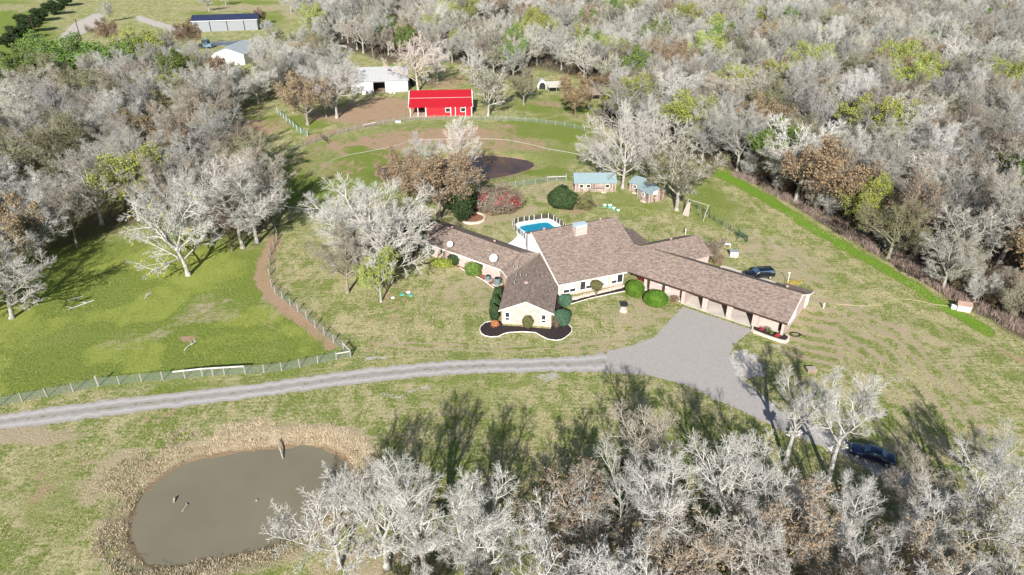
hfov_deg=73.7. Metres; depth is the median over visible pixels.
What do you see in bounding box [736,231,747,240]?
green frame
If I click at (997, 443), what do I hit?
bare tree
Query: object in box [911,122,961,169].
bare tree
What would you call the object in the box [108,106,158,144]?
brown leaved tree
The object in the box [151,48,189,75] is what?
leafy tree
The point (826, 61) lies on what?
bare tree
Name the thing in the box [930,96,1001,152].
bare tree
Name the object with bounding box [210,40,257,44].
gravel road
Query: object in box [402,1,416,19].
slender tree
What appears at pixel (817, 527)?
brown leaved tree
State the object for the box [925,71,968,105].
bare tree
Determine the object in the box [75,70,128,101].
bare tree
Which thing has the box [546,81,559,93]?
open shelter
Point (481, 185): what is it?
shrub
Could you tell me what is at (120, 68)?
bare tree
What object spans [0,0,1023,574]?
ground
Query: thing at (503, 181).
shrub
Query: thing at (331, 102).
bare tree
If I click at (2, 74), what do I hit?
leafy tree
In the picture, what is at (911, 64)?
bare tree
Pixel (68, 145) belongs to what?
mossy tree
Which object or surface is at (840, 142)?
brown leaved tree
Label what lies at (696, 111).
bare tree
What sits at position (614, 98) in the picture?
bare tree
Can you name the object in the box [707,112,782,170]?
bare tree
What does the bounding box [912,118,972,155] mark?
brown leaved tree
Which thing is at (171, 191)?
bare tree
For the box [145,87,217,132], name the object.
bare tree
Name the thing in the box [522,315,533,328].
square shrub
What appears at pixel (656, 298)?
round shrub
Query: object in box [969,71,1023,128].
bare tree
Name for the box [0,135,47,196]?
mossy tree
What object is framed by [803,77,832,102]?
brown leaved tree
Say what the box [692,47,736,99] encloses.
bare tree
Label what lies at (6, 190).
bare tree
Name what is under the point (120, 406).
driveway
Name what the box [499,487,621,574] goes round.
bare tree
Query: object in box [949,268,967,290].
shrub
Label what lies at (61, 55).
leafy tree
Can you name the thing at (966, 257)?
shrub
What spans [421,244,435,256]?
wall shrub
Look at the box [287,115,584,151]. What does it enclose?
post fence
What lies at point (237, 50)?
white house
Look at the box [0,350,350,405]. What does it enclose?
post fence
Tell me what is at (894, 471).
bare tree
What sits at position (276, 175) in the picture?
bare tree
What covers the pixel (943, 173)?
bare tree
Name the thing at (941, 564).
brown leaved tree
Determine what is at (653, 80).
mossy tree
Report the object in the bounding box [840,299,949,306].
long hose
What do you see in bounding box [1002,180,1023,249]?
bare tree
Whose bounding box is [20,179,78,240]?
bare tree
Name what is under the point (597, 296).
kerb edging
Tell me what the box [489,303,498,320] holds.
tall shrub
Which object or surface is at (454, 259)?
wall shrub
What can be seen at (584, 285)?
window
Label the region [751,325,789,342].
planter
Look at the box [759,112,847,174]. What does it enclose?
bare tree
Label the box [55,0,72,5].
evergreen tree
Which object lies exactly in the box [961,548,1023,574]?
bare tree
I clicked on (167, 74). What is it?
bare tree
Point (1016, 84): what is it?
brown leaved tree
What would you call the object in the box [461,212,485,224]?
stone ring
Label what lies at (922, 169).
bare tree
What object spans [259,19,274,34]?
sapling
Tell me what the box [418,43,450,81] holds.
bare tree
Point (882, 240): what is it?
sapling
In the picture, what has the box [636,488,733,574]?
brown leaved tree
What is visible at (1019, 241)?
brown leaved tree
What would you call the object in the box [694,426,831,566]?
bare tree
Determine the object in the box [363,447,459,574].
bare tree
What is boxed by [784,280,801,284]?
flowers
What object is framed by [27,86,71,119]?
bare tree
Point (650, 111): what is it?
bare tree
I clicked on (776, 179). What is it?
sapling
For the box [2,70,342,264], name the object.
wood undergrowth
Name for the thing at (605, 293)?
flower bed
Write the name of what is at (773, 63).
leafy tree
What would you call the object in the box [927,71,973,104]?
bare tree
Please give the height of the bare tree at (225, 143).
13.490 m
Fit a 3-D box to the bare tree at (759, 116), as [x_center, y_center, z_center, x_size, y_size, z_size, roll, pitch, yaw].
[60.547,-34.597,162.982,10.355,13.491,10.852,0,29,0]
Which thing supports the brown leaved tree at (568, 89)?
on the ground at (734, 202)
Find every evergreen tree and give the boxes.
[0,33,19,47]
[3,23,32,39]
[11,13,34,20]
[16,17,42,30]
[27,7,49,21]
[39,0,65,14]
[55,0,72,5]
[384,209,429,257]
[444,185,480,221]
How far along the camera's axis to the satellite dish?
115.31 m
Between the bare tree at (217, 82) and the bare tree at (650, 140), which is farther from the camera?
the bare tree at (217, 82)
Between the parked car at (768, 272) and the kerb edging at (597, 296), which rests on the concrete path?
the parked car at (768, 272)
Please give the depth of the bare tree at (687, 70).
215.82 m
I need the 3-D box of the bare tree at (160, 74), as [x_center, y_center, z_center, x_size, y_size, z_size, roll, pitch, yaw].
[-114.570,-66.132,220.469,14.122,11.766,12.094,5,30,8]
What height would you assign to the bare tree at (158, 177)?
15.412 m
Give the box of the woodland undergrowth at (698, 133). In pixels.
[368,2,1023,284]
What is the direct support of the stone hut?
on the ground at (734, 202)
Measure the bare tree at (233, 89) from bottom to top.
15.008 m
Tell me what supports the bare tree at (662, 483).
on the ground at (734, 202)
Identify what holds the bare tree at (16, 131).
on the ground at (734, 202)
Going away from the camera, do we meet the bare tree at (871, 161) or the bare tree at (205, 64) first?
the bare tree at (871, 161)
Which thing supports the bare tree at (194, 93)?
on the ground at (734, 202)
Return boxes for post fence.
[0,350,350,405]
[267,218,350,356]
[274,203,312,216]
[277,110,307,136]
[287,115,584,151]
[489,174,566,185]
[655,184,747,241]
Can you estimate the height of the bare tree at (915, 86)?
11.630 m
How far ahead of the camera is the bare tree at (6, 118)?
164.97 m
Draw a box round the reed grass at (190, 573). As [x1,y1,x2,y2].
[87,415,391,574]
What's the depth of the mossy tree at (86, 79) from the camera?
198.23 m
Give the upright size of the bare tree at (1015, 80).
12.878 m
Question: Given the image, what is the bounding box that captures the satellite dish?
[490,254,496,264]
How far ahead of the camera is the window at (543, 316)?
103.66 m
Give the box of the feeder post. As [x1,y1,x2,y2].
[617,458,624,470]
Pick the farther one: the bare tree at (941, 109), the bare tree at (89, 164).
the bare tree at (941, 109)
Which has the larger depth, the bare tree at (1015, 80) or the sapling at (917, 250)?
the bare tree at (1015, 80)
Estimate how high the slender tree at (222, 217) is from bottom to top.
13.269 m
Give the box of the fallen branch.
[66,300,93,309]
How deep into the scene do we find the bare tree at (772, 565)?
56.48 m
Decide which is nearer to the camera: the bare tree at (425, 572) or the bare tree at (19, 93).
the bare tree at (425, 572)
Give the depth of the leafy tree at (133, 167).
132.81 m
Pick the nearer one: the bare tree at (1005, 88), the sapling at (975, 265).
the sapling at (975, 265)
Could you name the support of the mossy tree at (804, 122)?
on the ground at (734, 202)
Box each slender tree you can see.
[37,180,93,248]
[204,185,241,251]
[360,24,379,58]
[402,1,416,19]
[438,116,482,186]
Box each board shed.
[572,173,616,192]
[628,175,648,193]
[637,181,666,202]
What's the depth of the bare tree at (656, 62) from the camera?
222.24 m
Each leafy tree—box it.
[0,40,48,69]
[0,45,38,78]
[0,67,20,106]
[36,44,79,72]
[41,32,98,69]
[83,142,169,220]
[101,37,154,74]
[135,71,180,112]
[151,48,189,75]
[599,71,656,113]
[655,87,718,146]
[714,59,762,102]
[745,115,801,171]
[756,58,803,105]
[834,94,891,138]
[835,170,900,231]
[847,88,925,144]
[887,55,939,95]
[893,50,949,78]
[984,58,1023,88]
[996,151,1023,176]
[1005,152,1023,186]
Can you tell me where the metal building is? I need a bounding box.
[190,13,260,31]
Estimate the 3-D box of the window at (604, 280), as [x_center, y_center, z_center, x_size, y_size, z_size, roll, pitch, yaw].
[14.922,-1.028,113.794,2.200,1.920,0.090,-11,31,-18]
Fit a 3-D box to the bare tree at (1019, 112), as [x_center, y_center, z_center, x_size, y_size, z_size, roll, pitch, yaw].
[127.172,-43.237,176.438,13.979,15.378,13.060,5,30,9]
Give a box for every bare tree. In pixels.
[0,62,54,108]
[0,71,55,114]
[0,79,49,118]
[0,81,23,121]
[0,100,49,161]
[0,125,57,181]
[0,128,38,160]
[0,153,45,210]
[0,155,27,208]
[0,164,79,229]
[4,104,47,137]
[7,101,65,146]
[10,111,52,138]
[15,66,77,111]
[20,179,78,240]
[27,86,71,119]
[32,78,81,116]
[44,109,94,157]
[44,137,133,225]
[45,67,76,83]
[45,92,94,120]
[45,151,113,208]
[51,100,73,126]
[55,81,99,109]
[60,103,129,161]
[64,97,97,145]
[71,79,120,122]
[74,51,99,71]
[74,138,125,163]
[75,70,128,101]
[82,124,172,173]
[83,117,147,152]
[84,90,142,149]
[87,89,131,125]
[90,54,155,112]
[91,87,145,125]
[94,47,143,98]
[97,126,168,193]
[108,63,138,101]
[115,72,158,119]
[116,184,229,279]
[119,152,205,223]
[125,60,148,77]
[128,70,163,114]
[132,63,175,77]
[132,167,214,234]
[143,100,181,125]
[144,53,172,71]
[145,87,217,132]
[151,111,181,135]
[153,66,201,81]
[158,61,228,117]
[158,132,202,185]
[158,144,212,209]
[159,68,202,78]
[165,75,226,110]
[166,69,209,103]
[170,183,237,239]
[171,122,236,174]
[176,101,243,151]
[179,79,235,121]
[180,63,235,102]
[181,101,227,141]
[184,160,234,209]
[193,139,262,180]
[198,0,213,10]
[202,66,252,115]
[203,53,253,108]
[204,158,290,244]
[206,120,267,159]
[217,149,270,202]
[218,145,298,219]
[236,65,277,103]
[246,31,276,60]
[259,456,387,574]
[263,42,282,61]
[269,55,287,84]
[277,34,305,70]
[279,0,295,12]
[292,24,313,43]
[295,57,329,93]
[297,176,392,265]
[299,55,363,117]
[303,77,336,117]
[306,172,435,276]
[316,61,360,96]
[328,457,434,570]
[336,199,438,284]
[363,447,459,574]
[366,562,433,574]
[380,29,450,89]
[401,130,442,167]
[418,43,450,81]
[427,461,520,574]
[427,479,549,574]
[459,45,487,80]
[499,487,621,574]
[551,493,689,574]
[565,534,671,574]
[570,432,685,549]
[588,70,654,132]
[598,397,685,526]
[608,64,631,108]
[616,107,699,181]
[619,93,670,142]
[623,61,635,82]
[623,441,701,574]
[633,87,668,123]
[639,65,676,105]
[643,51,678,82]
[644,96,677,137]
[651,66,703,110]
[655,71,687,105]
[661,493,794,574]
[676,55,711,84]
[677,70,719,98]
[677,82,709,122]
[678,427,776,557]
[680,93,744,152]
[682,59,735,95]
[682,113,725,158]
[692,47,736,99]
[694,77,746,128]
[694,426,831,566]
[702,71,765,108]
[703,91,748,138]
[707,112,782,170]
[709,99,771,157]
[719,64,788,115]
[723,57,755,75]
[726,511,793,574]
[741,113,777,166]
[749,68,818,107]
[757,130,853,202]
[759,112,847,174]
[772,364,840,466]
[778,53,828,106]
[785,59,818,100]
[787,110,826,134]
[790,517,893,574]
[791,52,821,68]
[793,79,833,129]
[794,129,890,183]
[799,469,913,572]
[800,50,865,92]
[804,52,838,80]
[806,366,889,481]
[811,71,848,120]
[812,122,846,145]
[813,530,908,574]
[816,84,842,132]
[823,124,894,165]
[832,67,878,108]
[835,137,915,195]
[836,101,895,147]
[840,67,881,106]
[850,71,875,85]
[854,117,936,181]
[858,127,906,162]
[859,81,894,104]
[863,53,899,86]
[868,127,941,200]
[871,90,946,137]
[876,68,921,92]
[877,441,980,529]
[880,69,941,105]
[882,505,943,573]
[887,83,958,144]
[891,82,911,101]
[891,160,951,206]
[893,56,931,80]
[894,115,982,162]
[898,467,1023,573]
[900,77,930,105]
[903,151,948,201]
[910,168,992,244]
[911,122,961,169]
[913,551,997,574]
[918,228,993,287]
[920,432,1023,551]
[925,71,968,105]
[926,148,1003,213]
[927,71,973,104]
[928,47,974,82]
[928,126,974,166]
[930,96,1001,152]
[931,201,1021,258]
[932,96,953,124]
[937,147,1003,207]
[940,126,1004,188]
[941,89,986,122]
[947,57,1007,99]
[950,170,1016,236]
[953,75,1023,124]
[956,125,992,152]
[960,62,992,105]
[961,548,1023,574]
[963,107,1015,138]
[966,414,1023,500]
[967,105,1023,171]
[967,135,1023,209]
[967,172,1023,264]
[968,75,1002,99]
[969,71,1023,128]
[978,161,1023,204]
[980,90,1023,144]
[983,80,1023,123]
[989,72,1023,101]
[999,114,1023,163]
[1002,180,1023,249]
[1006,118,1021,152]
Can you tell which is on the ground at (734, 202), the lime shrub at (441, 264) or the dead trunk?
the lime shrub at (441, 264)
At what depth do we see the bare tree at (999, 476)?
65.07 m
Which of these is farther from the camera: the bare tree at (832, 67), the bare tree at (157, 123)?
the bare tree at (832, 67)
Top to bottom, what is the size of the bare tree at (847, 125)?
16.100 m
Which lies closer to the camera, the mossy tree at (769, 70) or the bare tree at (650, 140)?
the bare tree at (650, 140)
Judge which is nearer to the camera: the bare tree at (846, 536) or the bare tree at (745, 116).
the bare tree at (846, 536)
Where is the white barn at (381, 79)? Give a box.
[350,66,408,93]
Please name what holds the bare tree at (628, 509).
on the ground at (734, 202)
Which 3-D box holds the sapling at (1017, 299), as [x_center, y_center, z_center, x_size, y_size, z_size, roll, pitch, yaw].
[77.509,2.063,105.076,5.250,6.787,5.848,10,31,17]
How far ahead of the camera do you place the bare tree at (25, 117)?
178.72 m
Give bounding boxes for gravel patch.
[729,349,765,377]
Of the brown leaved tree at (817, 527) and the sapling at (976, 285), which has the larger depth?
the sapling at (976, 285)
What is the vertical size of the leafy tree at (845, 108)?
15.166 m
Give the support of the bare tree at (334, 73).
on the ground at (734, 202)
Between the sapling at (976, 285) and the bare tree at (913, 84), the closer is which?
the sapling at (976, 285)
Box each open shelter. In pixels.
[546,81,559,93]
[584,87,600,101]
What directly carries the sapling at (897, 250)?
on the ground at (734, 202)
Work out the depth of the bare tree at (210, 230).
127.11 m
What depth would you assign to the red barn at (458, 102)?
206.67 m
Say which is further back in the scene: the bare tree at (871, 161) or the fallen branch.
the bare tree at (871, 161)
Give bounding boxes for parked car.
[744,266,775,278]
[849,442,896,467]
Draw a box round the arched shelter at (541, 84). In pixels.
[537,78,546,88]
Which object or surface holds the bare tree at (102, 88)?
on the ground at (734, 202)
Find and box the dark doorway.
[539,83,545,88]
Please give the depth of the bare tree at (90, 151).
151.95 m
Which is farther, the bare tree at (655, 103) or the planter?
the bare tree at (655, 103)
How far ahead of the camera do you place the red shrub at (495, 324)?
103.84 m
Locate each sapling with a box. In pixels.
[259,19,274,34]
[740,148,759,174]
[740,155,760,171]
[740,160,751,174]
[772,175,784,190]
[805,190,825,211]
[817,187,845,216]
[851,195,880,217]
[869,213,903,246]
[883,236,903,251]
[893,233,913,252]
[903,229,936,258]
[931,252,946,270]
[935,251,977,282]
[942,234,984,254]
[942,244,984,275]
[963,248,987,279]
[963,269,1003,302]
[972,265,994,280]
[995,266,1023,286]
[997,280,1023,315]
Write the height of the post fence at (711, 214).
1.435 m
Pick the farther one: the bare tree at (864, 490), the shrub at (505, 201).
the shrub at (505, 201)
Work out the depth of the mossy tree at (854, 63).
220.56 m
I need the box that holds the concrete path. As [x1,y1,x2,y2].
[721,265,781,284]
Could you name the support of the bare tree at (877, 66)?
on the ground at (734, 202)
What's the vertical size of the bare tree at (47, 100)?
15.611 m
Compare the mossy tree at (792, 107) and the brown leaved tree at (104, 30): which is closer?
the mossy tree at (792, 107)
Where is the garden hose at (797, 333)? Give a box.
[790,332,804,336]
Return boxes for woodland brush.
[369,0,1023,285]
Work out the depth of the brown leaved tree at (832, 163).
136.15 m
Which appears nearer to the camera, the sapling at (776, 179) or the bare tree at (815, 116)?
the sapling at (776, 179)
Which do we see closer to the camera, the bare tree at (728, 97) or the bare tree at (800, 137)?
the bare tree at (800, 137)
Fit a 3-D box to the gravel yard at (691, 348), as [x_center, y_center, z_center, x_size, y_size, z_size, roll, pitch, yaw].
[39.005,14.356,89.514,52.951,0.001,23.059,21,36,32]
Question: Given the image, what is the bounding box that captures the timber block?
[805,366,817,372]
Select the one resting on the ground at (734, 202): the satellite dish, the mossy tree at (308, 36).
the mossy tree at (308, 36)
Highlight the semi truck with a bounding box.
[197,39,213,48]
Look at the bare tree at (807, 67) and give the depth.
200.81 m
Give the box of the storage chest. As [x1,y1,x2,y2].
[729,249,738,256]
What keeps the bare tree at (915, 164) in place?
on the ground at (734, 202)
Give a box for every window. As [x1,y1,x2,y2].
[505,312,509,320]
[541,314,546,322]
[563,283,576,293]
[579,280,590,290]
[597,277,607,285]
[611,274,623,283]
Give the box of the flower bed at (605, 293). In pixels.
[572,286,625,302]
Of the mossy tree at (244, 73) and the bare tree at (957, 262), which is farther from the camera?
the mossy tree at (244, 73)
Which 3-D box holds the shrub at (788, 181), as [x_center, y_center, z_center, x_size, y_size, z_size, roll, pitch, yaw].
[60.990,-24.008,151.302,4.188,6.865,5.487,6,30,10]
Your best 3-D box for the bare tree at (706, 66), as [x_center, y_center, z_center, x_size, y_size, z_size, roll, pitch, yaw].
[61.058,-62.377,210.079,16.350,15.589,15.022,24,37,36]
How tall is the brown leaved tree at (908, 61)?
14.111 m
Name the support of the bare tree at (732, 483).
on the ground at (734, 202)
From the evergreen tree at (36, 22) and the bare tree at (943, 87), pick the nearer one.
the bare tree at (943, 87)
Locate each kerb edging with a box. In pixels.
[479,321,571,340]
[571,291,624,303]
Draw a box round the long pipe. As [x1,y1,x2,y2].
[322,138,575,165]
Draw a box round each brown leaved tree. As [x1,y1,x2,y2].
[84,17,119,43]
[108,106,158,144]
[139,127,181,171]
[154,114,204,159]
[171,17,202,44]
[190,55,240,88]
[252,6,267,19]
[271,69,332,124]
[557,69,594,117]
[595,70,623,97]
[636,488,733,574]
[721,470,867,574]
[731,92,797,128]
[758,56,796,75]
[777,130,886,214]
[792,137,866,189]
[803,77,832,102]
[859,517,993,574]
[868,81,903,101]
[883,164,950,249]
[884,53,917,72]
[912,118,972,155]
[936,107,966,141]
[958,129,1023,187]
[998,79,1022,109]
[1000,213,1023,267]
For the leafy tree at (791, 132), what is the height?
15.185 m
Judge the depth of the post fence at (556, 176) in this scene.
157.94 m
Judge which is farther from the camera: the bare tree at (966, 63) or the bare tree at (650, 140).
the bare tree at (966, 63)
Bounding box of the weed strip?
[732,172,1023,335]
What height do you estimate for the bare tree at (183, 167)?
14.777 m
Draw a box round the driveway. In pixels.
[0,352,637,429]
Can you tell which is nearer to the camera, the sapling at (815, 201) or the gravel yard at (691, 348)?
the gravel yard at (691, 348)
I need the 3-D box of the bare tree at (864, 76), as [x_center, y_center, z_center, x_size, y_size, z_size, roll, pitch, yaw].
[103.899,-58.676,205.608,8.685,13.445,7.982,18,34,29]
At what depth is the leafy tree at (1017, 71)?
217.02 m
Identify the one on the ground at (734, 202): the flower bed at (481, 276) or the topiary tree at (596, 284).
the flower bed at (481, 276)
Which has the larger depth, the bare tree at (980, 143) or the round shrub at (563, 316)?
the bare tree at (980, 143)
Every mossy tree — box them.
[0,124,14,153]
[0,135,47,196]
[15,50,68,101]
[20,107,92,160]
[25,143,80,197]
[36,120,93,176]
[47,65,103,110]
[51,67,85,89]
[55,61,78,76]
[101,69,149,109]
[141,75,191,125]
[180,50,197,64]
[183,55,210,73]
[219,125,278,177]
[222,61,250,95]
[267,26,295,44]
[296,30,329,48]
[508,66,540,104]
[624,73,660,120]
[625,66,654,84]
[743,65,793,95]
[744,75,791,111]
[769,101,811,125]
[786,116,824,143]
[800,83,842,111]
[839,51,875,85]
[853,197,937,259]
[918,89,966,117]
[928,493,1023,574]
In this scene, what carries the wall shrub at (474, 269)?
on the flower bed at (481, 276)
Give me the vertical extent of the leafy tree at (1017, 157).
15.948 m
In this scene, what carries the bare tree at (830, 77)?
on the ground at (734, 202)
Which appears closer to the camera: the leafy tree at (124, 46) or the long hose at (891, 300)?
the long hose at (891, 300)
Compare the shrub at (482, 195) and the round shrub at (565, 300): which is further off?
the shrub at (482, 195)
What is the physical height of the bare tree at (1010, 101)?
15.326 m
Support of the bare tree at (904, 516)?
on the ground at (734, 202)
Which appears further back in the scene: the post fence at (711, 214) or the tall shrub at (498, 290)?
the post fence at (711, 214)
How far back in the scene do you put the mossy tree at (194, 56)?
233.94 m
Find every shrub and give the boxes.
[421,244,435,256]
[431,256,452,268]
[446,254,459,265]
[464,261,482,276]
[472,185,521,214]
[473,185,491,210]
[475,179,491,202]
[483,188,503,215]
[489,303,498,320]
[490,294,500,307]
[491,320,499,326]
[492,177,511,198]
[492,286,502,299]
[500,193,517,213]
[504,184,526,209]
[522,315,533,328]
[547,184,578,209]
[552,317,558,328]
[554,309,571,326]
[558,294,571,306]
[570,191,597,210]
[625,280,644,296]
[643,289,668,307]
[669,295,679,302]
[705,235,728,261]
[710,249,726,263]
[756,158,772,178]
[767,168,778,179]
[778,169,797,190]
[934,266,943,281]
[937,240,976,279]
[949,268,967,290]
[977,275,1002,304]
[997,272,1023,301]
[1007,292,1023,313]
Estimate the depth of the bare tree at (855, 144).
141.38 m
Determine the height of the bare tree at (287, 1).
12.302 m
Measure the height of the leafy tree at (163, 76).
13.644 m
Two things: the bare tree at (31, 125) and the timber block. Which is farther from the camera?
the bare tree at (31, 125)
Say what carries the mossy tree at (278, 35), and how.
on the ground at (734, 202)
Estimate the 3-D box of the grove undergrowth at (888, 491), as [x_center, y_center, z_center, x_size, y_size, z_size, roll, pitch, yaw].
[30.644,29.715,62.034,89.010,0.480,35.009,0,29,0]
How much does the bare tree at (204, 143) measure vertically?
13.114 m
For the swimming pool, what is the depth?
136.29 m
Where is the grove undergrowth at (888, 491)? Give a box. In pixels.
[388,474,1023,574]
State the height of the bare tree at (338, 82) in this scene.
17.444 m
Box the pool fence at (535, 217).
[513,213,565,248]
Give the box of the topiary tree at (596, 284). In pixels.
[590,279,603,295]
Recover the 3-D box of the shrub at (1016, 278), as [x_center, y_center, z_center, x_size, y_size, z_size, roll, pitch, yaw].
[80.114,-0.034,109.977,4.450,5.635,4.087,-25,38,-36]
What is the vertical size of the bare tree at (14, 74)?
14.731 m
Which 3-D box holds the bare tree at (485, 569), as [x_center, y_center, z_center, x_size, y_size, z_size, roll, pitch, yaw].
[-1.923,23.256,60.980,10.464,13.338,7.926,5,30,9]
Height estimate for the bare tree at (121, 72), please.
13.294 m
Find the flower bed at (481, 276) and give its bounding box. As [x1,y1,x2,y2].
[456,265,504,291]
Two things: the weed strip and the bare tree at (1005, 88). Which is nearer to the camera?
the weed strip
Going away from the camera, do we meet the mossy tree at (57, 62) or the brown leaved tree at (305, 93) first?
the brown leaved tree at (305, 93)
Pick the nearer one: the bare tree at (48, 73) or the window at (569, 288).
the window at (569, 288)
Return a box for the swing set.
[682,199,709,220]
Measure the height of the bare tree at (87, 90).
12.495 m
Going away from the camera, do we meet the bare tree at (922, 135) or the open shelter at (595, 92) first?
the bare tree at (922, 135)
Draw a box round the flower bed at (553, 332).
[480,295,570,339]
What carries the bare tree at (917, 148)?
on the ground at (734, 202)
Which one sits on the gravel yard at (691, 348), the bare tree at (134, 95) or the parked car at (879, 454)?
the parked car at (879, 454)
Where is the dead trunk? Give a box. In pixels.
[277,440,283,458]
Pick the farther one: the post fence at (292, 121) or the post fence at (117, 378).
the post fence at (292, 121)
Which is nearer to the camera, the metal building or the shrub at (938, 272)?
the shrub at (938, 272)
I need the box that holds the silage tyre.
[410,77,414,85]
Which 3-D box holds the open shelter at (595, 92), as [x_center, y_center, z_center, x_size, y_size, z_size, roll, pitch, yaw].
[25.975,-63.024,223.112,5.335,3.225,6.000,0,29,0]
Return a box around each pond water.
[131,445,351,565]
[377,155,533,183]
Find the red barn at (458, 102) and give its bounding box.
[408,89,472,116]
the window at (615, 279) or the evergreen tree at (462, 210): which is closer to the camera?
the window at (615, 279)
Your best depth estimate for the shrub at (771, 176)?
158.13 m
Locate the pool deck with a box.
[508,218,560,248]
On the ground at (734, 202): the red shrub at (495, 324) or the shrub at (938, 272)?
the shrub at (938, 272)
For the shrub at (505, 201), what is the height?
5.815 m
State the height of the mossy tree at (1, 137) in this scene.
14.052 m
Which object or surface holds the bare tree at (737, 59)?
on the ground at (734, 202)
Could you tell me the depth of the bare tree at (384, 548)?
62.37 m
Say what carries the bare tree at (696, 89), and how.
on the ground at (734, 202)
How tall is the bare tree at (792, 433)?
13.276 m
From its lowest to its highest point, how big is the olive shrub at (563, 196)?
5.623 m
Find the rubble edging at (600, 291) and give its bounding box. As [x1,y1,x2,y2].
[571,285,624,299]
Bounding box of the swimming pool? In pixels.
[519,221,554,231]
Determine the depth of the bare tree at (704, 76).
203.36 m
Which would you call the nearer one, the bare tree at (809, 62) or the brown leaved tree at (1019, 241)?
the brown leaved tree at (1019, 241)
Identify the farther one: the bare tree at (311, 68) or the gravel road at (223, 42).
the gravel road at (223, 42)
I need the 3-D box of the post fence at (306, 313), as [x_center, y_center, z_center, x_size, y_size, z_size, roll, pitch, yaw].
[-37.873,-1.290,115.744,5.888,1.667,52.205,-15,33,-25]
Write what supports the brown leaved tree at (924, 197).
on the ground at (734, 202)
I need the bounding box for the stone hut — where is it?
[950,300,972,312]
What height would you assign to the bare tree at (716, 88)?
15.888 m
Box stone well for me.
[619,302,627,312]
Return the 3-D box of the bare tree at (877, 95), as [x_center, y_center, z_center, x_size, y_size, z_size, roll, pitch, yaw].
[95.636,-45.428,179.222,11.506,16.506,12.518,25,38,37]
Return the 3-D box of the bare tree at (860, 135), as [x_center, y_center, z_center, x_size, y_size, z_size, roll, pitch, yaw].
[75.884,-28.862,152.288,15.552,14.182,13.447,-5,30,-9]
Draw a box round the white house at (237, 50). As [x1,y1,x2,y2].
[212,39,258,64]
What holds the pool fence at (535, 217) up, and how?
on the pool deck
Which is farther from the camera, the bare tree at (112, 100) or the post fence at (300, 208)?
the bare tree at (112, 100)
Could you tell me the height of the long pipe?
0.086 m
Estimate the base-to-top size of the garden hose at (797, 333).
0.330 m
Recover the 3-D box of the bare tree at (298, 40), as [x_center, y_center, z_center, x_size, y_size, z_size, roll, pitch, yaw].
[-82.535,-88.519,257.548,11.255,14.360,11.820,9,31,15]
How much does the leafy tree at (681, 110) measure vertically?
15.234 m
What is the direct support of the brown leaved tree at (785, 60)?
on the ground at (734, 202)
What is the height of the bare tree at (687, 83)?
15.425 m
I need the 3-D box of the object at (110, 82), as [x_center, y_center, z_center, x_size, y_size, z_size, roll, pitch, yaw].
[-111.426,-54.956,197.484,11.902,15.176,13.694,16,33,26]
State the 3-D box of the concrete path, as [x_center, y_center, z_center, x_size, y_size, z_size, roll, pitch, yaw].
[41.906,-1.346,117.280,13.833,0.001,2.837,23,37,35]
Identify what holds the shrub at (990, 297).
on the ground at (734, 202)
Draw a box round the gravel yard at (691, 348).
[606,307,1023,537]
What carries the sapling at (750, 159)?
on the ground at (734, 202)
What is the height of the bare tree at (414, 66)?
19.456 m
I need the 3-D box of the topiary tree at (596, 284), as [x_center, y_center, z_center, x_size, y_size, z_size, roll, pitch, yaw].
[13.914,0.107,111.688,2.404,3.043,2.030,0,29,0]
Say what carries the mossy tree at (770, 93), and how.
on the ground at (734, 202)
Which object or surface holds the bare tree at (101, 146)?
on the ground at (734, 202)
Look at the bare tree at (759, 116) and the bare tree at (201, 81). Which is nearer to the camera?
the bare tree at (759, 116)
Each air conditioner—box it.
[484,274,491,281]
[492,277,502,285]
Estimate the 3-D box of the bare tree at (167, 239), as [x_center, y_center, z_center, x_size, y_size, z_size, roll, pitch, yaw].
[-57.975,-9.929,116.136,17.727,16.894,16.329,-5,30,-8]
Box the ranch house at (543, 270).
[420,217,814,334]

